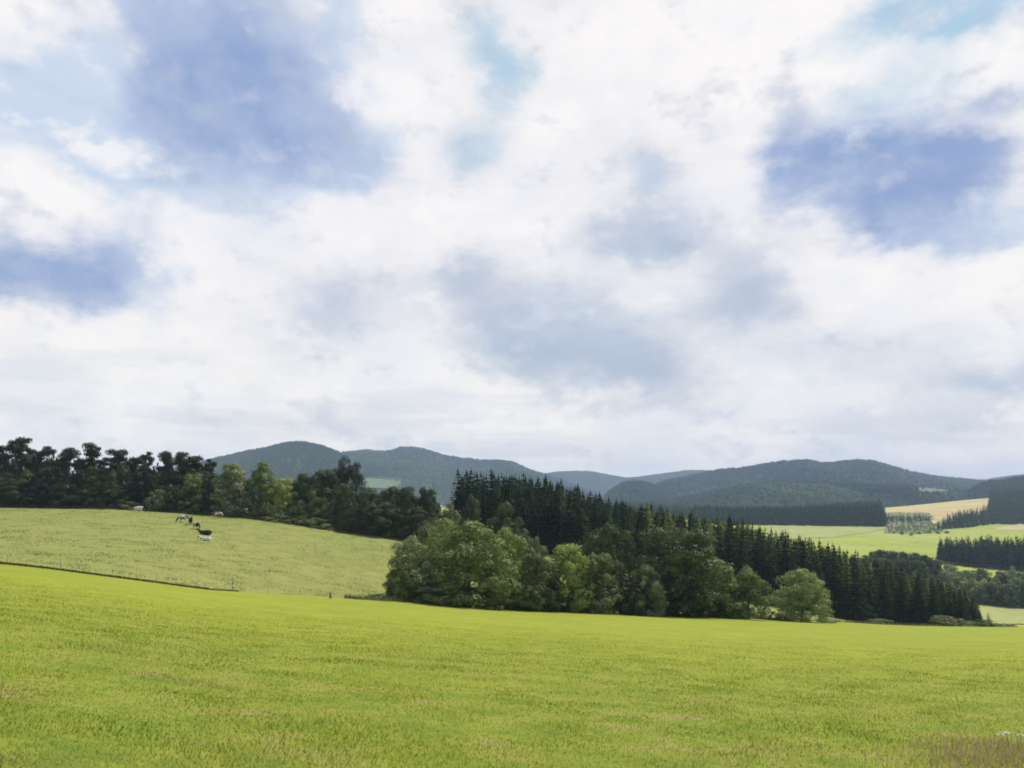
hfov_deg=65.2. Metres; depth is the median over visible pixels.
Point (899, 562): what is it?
broadleaf tree
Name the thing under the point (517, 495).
spruce tree
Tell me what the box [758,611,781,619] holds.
shrub
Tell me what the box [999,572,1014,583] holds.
broadleaf tree
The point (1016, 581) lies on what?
broadleaf tree
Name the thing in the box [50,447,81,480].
pine tree
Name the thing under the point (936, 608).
spruce tree
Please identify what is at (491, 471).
spruce tree
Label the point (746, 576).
broadleaf tree
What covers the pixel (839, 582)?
spruce tree
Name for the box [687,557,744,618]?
broadleaf tree
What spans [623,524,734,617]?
broadleaf tree
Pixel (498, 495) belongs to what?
spruce tree
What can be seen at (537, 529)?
spruce tree
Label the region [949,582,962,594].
broadleaf tree
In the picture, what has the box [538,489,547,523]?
spruce tree
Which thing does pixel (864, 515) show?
wood
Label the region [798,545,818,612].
spruce tree
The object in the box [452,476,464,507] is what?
spruce tree
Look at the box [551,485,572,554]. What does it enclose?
spruce tree
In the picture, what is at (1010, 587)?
broadleaf tree
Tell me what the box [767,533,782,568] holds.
spruce tree
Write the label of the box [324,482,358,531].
broadleaf tree
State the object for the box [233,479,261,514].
broadleaf tree
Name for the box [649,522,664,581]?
spruce tree
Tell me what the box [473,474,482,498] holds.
spruce tree
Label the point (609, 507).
spruce tree
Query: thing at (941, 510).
wheat field
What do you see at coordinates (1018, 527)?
stubble field
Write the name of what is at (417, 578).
bush
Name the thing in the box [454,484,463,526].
spruce tree
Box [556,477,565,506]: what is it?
spruce tree
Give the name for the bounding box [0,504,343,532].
bank grass
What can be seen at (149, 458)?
pine tree
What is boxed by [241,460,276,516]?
broadleaf tree
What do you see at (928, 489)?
hillside field
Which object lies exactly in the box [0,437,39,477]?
pine tree
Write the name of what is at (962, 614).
spruce tree
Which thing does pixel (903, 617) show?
spruce tree
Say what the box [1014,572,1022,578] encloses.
broadleaf tree
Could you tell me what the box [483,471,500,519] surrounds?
spruce tree
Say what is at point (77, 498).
bush
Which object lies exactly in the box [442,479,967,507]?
conifer forest
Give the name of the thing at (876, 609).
spruce tree
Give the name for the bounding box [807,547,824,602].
spruce tree
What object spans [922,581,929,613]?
spruce tree
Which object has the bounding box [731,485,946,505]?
wooded hill
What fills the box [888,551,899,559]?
broadleaf tree
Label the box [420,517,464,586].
broadleaf tree
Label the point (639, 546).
spruce tree
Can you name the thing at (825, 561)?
spruce tree
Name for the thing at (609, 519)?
spruce tree
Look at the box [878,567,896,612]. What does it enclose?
spruce tree
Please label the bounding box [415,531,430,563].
shrub
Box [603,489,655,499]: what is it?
leafy forest
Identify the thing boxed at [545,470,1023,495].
hills
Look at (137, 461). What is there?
pine tree
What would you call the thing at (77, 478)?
broadleaf tree
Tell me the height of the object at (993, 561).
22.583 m
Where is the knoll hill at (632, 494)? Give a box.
[611,483,670,499]
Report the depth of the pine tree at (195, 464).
205.66 m
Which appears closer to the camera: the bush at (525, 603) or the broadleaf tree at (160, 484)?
the bush at (525, 603)
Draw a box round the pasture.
[0,508,870,623]
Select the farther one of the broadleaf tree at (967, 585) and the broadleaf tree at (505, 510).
the broadleaf tree at (967, 585)
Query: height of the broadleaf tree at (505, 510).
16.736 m
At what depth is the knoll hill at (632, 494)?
2713.76 m
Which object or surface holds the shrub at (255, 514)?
on the pasture
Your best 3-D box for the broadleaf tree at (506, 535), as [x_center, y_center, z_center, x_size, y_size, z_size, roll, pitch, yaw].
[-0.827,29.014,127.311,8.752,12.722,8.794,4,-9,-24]
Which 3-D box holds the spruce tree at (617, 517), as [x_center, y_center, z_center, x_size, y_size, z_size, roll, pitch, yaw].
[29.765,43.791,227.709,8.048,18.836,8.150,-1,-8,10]
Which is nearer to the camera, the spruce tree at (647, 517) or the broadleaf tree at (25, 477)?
the broadleaf tree at (25, 477)
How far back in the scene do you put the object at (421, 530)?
166.86 m
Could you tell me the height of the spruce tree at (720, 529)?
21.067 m
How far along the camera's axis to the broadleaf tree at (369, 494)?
188.38 m
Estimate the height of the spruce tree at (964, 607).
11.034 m
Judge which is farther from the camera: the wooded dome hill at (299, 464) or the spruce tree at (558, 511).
the wooded dome hill at (299, 464)
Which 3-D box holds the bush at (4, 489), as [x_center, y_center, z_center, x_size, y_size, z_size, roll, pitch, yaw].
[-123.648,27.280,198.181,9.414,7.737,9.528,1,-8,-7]
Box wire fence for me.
[1,553,300,590]
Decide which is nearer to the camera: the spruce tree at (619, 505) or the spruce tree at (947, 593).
the spruce tree at (947, 593)
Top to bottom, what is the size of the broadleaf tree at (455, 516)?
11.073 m
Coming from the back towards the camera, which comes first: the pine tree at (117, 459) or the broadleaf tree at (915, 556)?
the broadleaf tree at (915, 556)
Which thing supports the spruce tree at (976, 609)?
on the valley ground at (880, 539)
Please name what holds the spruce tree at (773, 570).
on the valley ground at (880, 539)
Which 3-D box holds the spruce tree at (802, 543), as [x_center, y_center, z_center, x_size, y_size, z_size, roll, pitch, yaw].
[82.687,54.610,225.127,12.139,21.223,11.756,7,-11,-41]
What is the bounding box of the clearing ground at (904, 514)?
[884,512,944,533]
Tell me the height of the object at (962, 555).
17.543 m
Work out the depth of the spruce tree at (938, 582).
224.89 m
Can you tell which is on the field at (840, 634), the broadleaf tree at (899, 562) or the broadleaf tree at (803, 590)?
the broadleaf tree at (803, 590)
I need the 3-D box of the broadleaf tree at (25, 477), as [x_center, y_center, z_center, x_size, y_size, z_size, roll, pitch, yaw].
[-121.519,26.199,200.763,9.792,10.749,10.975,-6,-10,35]
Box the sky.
[0,0,1023,479]
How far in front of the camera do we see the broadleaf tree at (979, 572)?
489.16 m
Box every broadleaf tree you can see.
[0,471,18,505]
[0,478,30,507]
[2,469,42,506]
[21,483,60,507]
[28,465,68,504]
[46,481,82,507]
[54,471,88,505]
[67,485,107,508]
[81,466,114,506]
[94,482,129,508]
[102,467,140,507]
[125,468,157,506]
[147,472,178,509]
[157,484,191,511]
[168,469,194,508]
[175,472,208,511]
[190,470,210,511]
[195,473,225,512]
[207,462,251,515]
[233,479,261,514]
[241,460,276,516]
[264,477,299,518]
[284,471,316,519]
[298,483,329,524]
[299,468,343,525]
[316,502,342,528]
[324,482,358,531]
[338,505,374,534]
[348,486,402,535]
[361,501,403,538]
[382,485,420,536]
[394,505,433,540]
[410,486,442,536]
[415,518,526,609]
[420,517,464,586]
[442,502,460,534]
[459,494,485,542]
[482,498,528,575]
[484,527,529,597]
[547,543,597,613]
[581,521,639,607]
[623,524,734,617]
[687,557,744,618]
[725,563,783,619]
[771,567,836,623]
[860,551,877,564]
[868,557,885,562]
[869,549,896,560]
[880,560,897,572]
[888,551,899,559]
[891,557,911,572]
[895,551,910,575]
[900,560,918,579]
[901,552,928,577]
[910,561,935,583]
[917,555,936,577]
[926,558,942,579]
[935,568,954,591]
[941,583,957,595]
[944,565,958,572]
[947,576,959,589]
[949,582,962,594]
[952,570,965,579]
[960,578,985,603]
[962,569,976,579]
[972,587,989,604]
[973,568,989,582]
[981,581,1004,606]
[982,572,991,583]
[986,571,1010,582]
[991,577,1000,585]
[995,583,1021,607]
[995,584,1016,607]
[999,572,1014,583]
[1005,566,1015,574]
[1007,570,1014,579]
[1012,577,1023,585]
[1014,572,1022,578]
[1014,582,1023,607]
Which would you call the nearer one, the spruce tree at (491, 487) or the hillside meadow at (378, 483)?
the spruce tree at (491, 487)
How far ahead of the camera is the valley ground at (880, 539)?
858.70 m
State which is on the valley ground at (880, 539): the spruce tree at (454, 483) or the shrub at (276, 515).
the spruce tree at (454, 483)
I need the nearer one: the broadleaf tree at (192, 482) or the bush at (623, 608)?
the bush at (623, 608)
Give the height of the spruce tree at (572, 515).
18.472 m
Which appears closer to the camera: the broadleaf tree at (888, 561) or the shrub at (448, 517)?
the shrub at (448, 517)
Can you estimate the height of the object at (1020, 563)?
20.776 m
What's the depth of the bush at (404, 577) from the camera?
110.49 m
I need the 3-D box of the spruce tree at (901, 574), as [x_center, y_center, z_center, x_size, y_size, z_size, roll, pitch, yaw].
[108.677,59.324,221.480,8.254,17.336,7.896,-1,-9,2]
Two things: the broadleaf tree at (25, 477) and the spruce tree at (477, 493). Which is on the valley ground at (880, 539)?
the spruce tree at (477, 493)
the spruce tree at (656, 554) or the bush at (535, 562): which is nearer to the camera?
the bush at (535, 562)
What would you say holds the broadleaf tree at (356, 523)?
on the pasture
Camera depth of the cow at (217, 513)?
187.33 m
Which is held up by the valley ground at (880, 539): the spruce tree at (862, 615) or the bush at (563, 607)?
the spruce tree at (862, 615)
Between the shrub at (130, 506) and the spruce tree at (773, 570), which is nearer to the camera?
the shrub at (130, 506)
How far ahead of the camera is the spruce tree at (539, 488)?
231.04 m
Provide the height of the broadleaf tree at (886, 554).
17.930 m
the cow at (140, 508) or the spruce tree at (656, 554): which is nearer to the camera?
the cow at (140, 508)
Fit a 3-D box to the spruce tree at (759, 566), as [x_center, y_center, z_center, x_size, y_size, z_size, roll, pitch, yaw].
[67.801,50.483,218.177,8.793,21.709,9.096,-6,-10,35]
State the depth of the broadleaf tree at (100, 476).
199.44 m
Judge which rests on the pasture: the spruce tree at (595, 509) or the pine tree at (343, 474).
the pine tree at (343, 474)
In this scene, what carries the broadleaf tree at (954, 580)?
on the valley ground at (880, 539)
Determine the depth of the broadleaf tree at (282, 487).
195.89 m
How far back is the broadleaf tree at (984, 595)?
434.68 m
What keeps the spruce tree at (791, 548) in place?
on the valley ground at (880, 539)
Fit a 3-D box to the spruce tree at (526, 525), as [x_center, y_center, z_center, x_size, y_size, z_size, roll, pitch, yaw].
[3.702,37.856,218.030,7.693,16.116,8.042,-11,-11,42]
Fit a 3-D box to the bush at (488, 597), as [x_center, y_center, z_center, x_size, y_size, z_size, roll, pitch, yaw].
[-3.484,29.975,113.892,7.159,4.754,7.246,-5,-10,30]
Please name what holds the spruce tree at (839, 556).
on the valley ground at (880, 539)
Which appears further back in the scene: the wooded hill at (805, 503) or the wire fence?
the wooded hill at (805, 503)
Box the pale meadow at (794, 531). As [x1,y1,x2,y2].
[768,525,885,539]
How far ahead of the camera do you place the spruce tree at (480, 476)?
249.66 m
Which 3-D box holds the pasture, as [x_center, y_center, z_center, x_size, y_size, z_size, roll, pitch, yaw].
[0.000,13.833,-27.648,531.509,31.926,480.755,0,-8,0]
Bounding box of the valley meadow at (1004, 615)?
[980,604,1023,623]
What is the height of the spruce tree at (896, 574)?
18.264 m
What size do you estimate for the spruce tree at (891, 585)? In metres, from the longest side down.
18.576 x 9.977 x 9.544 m
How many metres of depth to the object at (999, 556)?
610.98 m
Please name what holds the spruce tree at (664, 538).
on the valley ground at (880, 539)
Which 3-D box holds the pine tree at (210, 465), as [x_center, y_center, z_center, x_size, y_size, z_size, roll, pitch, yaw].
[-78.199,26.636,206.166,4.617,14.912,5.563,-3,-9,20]
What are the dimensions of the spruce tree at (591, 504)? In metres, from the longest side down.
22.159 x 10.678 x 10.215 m
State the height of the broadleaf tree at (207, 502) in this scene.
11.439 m
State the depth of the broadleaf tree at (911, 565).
450.40 m
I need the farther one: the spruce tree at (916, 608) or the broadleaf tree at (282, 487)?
the spruce tree at (916, 608)
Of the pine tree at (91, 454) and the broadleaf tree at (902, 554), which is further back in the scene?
the broadleaf tree at (902, 554)
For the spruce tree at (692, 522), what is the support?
on the valley ground at (880, 539)
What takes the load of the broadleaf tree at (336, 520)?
on the pasture
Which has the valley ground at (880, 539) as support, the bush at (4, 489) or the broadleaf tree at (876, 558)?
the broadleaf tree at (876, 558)
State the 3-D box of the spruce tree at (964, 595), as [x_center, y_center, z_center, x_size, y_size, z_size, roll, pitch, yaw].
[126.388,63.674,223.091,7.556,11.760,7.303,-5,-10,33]
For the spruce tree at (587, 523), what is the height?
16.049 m
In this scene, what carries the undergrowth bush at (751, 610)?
on the pasture
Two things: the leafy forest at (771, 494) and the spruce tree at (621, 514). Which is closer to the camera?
the spruce tree at (621, 514)
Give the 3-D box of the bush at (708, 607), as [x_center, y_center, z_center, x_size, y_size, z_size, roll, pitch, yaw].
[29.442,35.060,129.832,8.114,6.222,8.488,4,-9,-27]
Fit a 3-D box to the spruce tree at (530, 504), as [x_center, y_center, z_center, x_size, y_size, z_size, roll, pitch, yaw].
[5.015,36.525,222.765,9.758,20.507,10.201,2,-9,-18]
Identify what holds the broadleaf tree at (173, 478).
on the pasture
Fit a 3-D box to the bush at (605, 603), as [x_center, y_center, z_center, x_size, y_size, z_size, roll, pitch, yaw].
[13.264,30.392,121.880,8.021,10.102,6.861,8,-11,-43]
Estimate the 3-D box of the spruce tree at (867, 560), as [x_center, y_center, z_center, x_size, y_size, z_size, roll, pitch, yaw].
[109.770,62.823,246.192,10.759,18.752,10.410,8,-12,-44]
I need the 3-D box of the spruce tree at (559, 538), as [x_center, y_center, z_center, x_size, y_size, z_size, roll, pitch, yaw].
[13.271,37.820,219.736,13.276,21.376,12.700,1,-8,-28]
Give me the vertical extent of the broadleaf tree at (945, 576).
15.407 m
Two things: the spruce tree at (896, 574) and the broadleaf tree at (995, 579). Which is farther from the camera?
the broadleaf tree at (995, 579)
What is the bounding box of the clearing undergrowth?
[886,515,942,532]
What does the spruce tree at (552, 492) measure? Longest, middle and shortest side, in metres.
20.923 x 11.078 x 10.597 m
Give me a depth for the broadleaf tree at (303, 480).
198.52 m
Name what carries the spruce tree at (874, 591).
on the valley ground at (880, 539)
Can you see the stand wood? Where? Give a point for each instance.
(1000, 544)
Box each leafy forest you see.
[202,441,366,488]
[567,481,965,509]
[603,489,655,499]
[952,476,1023,499]
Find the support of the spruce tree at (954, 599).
on the valley ground at (880, 539)
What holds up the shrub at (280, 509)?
on the pasture
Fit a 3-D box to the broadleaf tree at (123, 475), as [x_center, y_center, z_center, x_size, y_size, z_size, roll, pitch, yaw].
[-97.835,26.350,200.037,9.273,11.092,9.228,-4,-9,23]
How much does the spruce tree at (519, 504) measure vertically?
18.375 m
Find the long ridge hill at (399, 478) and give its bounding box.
[341,449,580,500]
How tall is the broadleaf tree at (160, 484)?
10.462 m
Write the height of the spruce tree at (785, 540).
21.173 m
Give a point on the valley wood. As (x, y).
(1005, 506)
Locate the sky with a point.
(622, 238)
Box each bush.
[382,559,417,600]
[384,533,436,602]
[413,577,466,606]
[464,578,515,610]
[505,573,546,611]
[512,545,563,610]
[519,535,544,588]
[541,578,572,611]
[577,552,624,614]
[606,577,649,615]
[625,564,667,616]
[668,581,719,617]
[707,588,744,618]
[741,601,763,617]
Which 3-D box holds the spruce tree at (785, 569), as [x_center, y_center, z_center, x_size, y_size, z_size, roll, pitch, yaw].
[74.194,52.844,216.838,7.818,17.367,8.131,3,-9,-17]
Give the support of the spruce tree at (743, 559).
on the valley ground at (880, 539)
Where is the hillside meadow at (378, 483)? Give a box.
[363,478,399,487]
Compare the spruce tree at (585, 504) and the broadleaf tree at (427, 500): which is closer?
the broadleaf tree at (427, 500)
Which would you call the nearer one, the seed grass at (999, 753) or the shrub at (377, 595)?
the seed grass at (999, 753)
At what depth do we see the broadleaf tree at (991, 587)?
437.46 m
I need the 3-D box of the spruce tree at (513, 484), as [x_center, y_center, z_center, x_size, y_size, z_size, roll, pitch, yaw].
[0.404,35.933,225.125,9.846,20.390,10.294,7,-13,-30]
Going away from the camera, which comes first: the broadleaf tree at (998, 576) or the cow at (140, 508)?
the cow at (140, 508)
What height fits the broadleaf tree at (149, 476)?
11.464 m
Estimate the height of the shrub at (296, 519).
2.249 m
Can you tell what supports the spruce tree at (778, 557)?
on the valley ground at (880, 539)
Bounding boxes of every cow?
[134,506,145,512]
[176,515,188,521]
[193,522,200,528]
[196,528,211,534]
[197,535,212,540]
[212,512,223,517]
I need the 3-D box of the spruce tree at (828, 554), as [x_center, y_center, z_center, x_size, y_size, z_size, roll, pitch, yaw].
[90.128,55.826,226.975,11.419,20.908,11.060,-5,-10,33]
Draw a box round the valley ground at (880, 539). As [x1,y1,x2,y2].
[417,505,1023,626]
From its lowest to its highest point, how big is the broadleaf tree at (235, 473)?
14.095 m
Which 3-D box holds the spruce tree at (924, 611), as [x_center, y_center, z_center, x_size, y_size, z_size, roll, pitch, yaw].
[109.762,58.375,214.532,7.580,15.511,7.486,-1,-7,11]
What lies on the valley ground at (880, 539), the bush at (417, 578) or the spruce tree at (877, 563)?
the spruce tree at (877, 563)
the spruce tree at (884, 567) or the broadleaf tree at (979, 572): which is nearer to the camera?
the spruce tree at (884, 567)
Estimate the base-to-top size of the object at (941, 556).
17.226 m
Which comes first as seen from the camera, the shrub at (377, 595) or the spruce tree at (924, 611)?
the shrub at (377, 595)
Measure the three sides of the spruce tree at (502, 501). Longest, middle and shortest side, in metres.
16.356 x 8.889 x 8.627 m
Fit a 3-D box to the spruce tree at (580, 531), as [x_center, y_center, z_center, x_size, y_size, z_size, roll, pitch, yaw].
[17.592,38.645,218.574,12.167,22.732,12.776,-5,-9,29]
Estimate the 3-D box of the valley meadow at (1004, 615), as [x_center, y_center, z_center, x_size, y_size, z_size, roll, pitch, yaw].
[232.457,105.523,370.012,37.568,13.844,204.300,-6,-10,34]
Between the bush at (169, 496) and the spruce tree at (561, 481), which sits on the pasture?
the bush at (169, 496)
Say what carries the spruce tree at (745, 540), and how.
on the valley ground at (880, 539)
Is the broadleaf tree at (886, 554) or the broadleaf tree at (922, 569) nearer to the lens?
the broadleaf tree at (922, 569)
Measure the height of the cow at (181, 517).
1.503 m
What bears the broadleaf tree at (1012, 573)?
on the valley ground at (880, 539)
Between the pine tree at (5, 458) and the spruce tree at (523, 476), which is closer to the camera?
the pine tree at (5, 458)
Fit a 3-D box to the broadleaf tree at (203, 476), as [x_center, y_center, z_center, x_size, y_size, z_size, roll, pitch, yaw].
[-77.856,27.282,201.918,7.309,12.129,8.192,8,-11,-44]
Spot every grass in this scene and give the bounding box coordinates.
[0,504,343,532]
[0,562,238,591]
[344,593,1015,626]
[398,723,1023,767]
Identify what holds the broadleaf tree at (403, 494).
on the pasture
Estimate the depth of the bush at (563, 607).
117.93 m
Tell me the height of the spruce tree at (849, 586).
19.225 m
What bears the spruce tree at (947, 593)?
on the valley ground at (880, 539)
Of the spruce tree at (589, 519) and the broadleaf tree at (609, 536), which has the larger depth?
the spruce tree at (589, 519)
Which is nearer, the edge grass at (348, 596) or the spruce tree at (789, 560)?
the edge grass at (348, 596)
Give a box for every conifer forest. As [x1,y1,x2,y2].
[174,440,373,498]
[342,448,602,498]
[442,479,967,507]
[601,479,678,499]
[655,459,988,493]
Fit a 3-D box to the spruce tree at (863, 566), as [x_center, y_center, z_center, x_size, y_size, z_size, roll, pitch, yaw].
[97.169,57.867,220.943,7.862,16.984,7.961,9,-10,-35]
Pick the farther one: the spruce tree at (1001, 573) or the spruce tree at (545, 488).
the spruce tree at (1001, 573)
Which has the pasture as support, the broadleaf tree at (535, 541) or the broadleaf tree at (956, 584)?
the broadleaf tree at (535, 541)
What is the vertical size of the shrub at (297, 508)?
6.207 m
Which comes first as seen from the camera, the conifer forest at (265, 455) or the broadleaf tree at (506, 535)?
the broadleaf tree at (506, 535)
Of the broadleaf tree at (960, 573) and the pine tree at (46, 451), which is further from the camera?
the broadleaf tree at (960, 573)
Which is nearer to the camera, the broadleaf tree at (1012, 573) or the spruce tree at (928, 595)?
the spruce tree at (928, 595)
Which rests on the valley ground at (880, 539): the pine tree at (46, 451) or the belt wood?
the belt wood
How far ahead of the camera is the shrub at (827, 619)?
145.01 m
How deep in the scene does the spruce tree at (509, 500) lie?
219.28 m
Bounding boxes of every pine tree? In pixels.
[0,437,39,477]
[0,444,13,465]
[19,449,41,470]
[30,446,59,476]
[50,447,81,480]
[73,442,101,475]
[97,457,115,474]
[104,449,134,503]
[128,457,143,479]
[136,451,157,505]
[154,451,175,474]
[168,451,195,483]
[182,455,208,474]
[204,459,216,482]
[329,454,366,511]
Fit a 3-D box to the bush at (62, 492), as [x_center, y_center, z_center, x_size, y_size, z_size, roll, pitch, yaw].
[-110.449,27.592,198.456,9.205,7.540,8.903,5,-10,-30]
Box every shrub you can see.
[117,501,140,510]
[137,499,153,510]
[143,489,165,510]
[248,512,266,516]
[264,514,290,521]
[265,505,285,518]
[280,516,307,524]
[290,500,309,520]
[306,517,334,527]
[368,593,396,598]
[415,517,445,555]
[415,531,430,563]
[432,512,454,536]
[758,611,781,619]
[815,614,836,622]
[868,618,892,624]
[928,615,976,626]
[965,619,1002,626]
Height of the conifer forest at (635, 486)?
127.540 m
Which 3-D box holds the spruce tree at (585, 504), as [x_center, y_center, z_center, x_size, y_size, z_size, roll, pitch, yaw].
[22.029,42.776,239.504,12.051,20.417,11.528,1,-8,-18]
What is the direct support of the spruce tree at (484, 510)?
on the valley ground at (880, 539)
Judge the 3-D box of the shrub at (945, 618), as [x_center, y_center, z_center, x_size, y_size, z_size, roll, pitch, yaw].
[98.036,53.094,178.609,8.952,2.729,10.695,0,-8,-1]
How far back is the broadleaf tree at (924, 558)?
462.62 m
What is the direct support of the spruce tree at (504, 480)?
on the valley ground at (880, 539)
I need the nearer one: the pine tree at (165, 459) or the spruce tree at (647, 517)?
the pine tree at (165, 459)
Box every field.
[0,564,1023,767]
[885,498,988,522]
[919,487,947,491]
[996,524,1023,529]
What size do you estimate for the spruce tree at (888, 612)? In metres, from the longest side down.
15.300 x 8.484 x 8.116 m
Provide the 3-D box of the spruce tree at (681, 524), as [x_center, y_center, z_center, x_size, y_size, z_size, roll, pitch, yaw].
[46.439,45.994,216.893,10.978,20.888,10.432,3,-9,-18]
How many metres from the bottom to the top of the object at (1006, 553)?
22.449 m
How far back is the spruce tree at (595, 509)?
227.88 m
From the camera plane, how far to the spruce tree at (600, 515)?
222.12 m
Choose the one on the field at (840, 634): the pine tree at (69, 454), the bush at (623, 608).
the bush at (623, 608)
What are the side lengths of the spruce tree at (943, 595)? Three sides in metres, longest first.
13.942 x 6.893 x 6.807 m
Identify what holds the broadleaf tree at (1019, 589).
on the valley ground at (880, 539)
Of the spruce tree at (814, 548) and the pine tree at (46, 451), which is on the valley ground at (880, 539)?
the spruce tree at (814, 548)
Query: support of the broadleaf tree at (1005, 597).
on the valley meadow at (1004, 615)
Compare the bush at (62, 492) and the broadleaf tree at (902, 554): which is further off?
the broadleaf tree at (902, 554)
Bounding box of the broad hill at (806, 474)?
[678,464,969,494]
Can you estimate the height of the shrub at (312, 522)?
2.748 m
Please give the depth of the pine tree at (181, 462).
202.59 m
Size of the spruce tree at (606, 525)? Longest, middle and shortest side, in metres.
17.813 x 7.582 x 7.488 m
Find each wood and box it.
[0,455,440,534]
[454,472,979,612]
[604,498,879,522]
[693,501,887,526]
[933,487,1023,529]
[936,535,1023,566]
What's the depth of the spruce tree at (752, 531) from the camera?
227.56 m
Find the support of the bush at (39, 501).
on the pasture
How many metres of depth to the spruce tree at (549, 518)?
219.13 m
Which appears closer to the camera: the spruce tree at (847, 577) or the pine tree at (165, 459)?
the pine tree at (165, 459)
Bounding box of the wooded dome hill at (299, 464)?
[178,445,350,490]
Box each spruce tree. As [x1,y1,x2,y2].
[445,468,465,512]
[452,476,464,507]
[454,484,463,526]
[455,480,466,536]
[457,469,486,536]
[463,472,470,500]
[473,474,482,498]
[473,482,481,512]
[477,474,485,489]
[478,483,495,533]
[480,481,497,519]
[481,469,500,517]
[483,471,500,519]
[487,487,503,521]
[493,488,507,525]
[499,477,505,499]
[504,478,524,546]
[508,475,524,527]
[511,477,527,519]
[513,485,529,531]
[518,495,535,549]
[519,471,527,496]
[520,479,525,505]
[522,478,541,536]
[523,479,544,535]
[528,488,553,552]
[531,477,541,512]
[531,485,546,535]
[538,476,553,513]
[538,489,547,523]
[539,482,560,555]
[545,483,556,513]
[546,485,580,556]
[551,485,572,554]
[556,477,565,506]
[556,484,592,561]
[560,496,579,548]
[565,492,580,530]
[578,502,590,544]
[578,509,592,541]
[581,495,590,515]
[582,502,593,534]
[584,490,599,526]
[589,496,600,534]
[592,502,606,547]
[596,509,614,564]
[600,503,622,552]
[606,497,611,523]
[612,502,623,535]
[614,507,622,539]
[614,508,637,567]
[619,502,624,529]
[620,501,633,534]
[620,505,638,551]
[622,518,640,573]
[630,513,636,539]
[633,515,645,566]
[633,515,653,566]
[638,505,651,541]
[638,511,647,552]
[645,504,653,528]
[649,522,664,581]
[655,519,669,567]
[667,510,673,526]
[676,515,697,582]
[686,513,704,585]
[687,510,696,578]
[706,525,721,558]
[712,518,723,552]
[712,529,734,595]
[715,523,725,559]
[718,525,739,590]
[721,514,751,588]
[722,532,743,593]
[733,523,753,569]
[735,518,764,599]
[735,532,758,601]
[746,527,760,574]
[751,530,775,591]
[751,533,774,602]
[760,534,784,606]
[762,532,768,559]
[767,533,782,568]
[769,540,783,578]
[770,542,784,586]
[776,537,798,606]
[776,543,811,613]
[776,546,791,608]
[789,538,803,567]
[796,542,811,575]
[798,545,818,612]
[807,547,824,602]
[808,540,816,564]
[809,549,834,592]
[813,555,836,616]
[821,557,842,613]
[823,547,837,586]
[825,545,854,619]
[833,562,850,599]
[837,550,844,576]
[839,556,876,623]
[839,557,859,619]
[843,560,856,610]
[853,563,887,622]
[857,563,873,613]
[861,559,874,582]
[870,571,882,615]
[874,562,881,597]
[877,574,901,624]
[878,566,896,620]
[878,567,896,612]
[882,562,903,624]
[890,576,914,623]
[892,565,899,600]
[895,566,914,620]
[896,567,912,610]
[907,572,933,625]
[907,578,928,624]
[911,575,929,616]
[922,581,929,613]
[926,582,943,614]
[927,587,947,625]
[934,580,946,613]
[937,583,954,617]
[942,584,958,623]
[950,585,958,617]
[954,591,974,625]
[959,595,971,617]
[963,592,971,616]
[967,600,979,626]
[970,600,981,625]
[998,568,1003,584]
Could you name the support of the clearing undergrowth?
on the clearing ground at (904, 514)
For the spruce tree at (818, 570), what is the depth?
217.05 m
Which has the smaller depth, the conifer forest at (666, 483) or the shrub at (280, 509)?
the shrub at (280, 509)
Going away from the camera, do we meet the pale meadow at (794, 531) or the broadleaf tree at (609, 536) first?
the broadleaf tree at (609, 536)
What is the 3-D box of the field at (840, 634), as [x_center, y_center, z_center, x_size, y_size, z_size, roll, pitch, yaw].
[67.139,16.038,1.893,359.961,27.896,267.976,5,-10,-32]
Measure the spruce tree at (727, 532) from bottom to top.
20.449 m
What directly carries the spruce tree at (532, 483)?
on the valley ground at (880, 539)
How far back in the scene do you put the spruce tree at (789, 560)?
215.86 m
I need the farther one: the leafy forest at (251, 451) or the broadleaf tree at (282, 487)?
the leafy forest at (251, 451)
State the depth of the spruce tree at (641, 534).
222.34 m
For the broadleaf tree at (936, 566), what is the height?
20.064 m

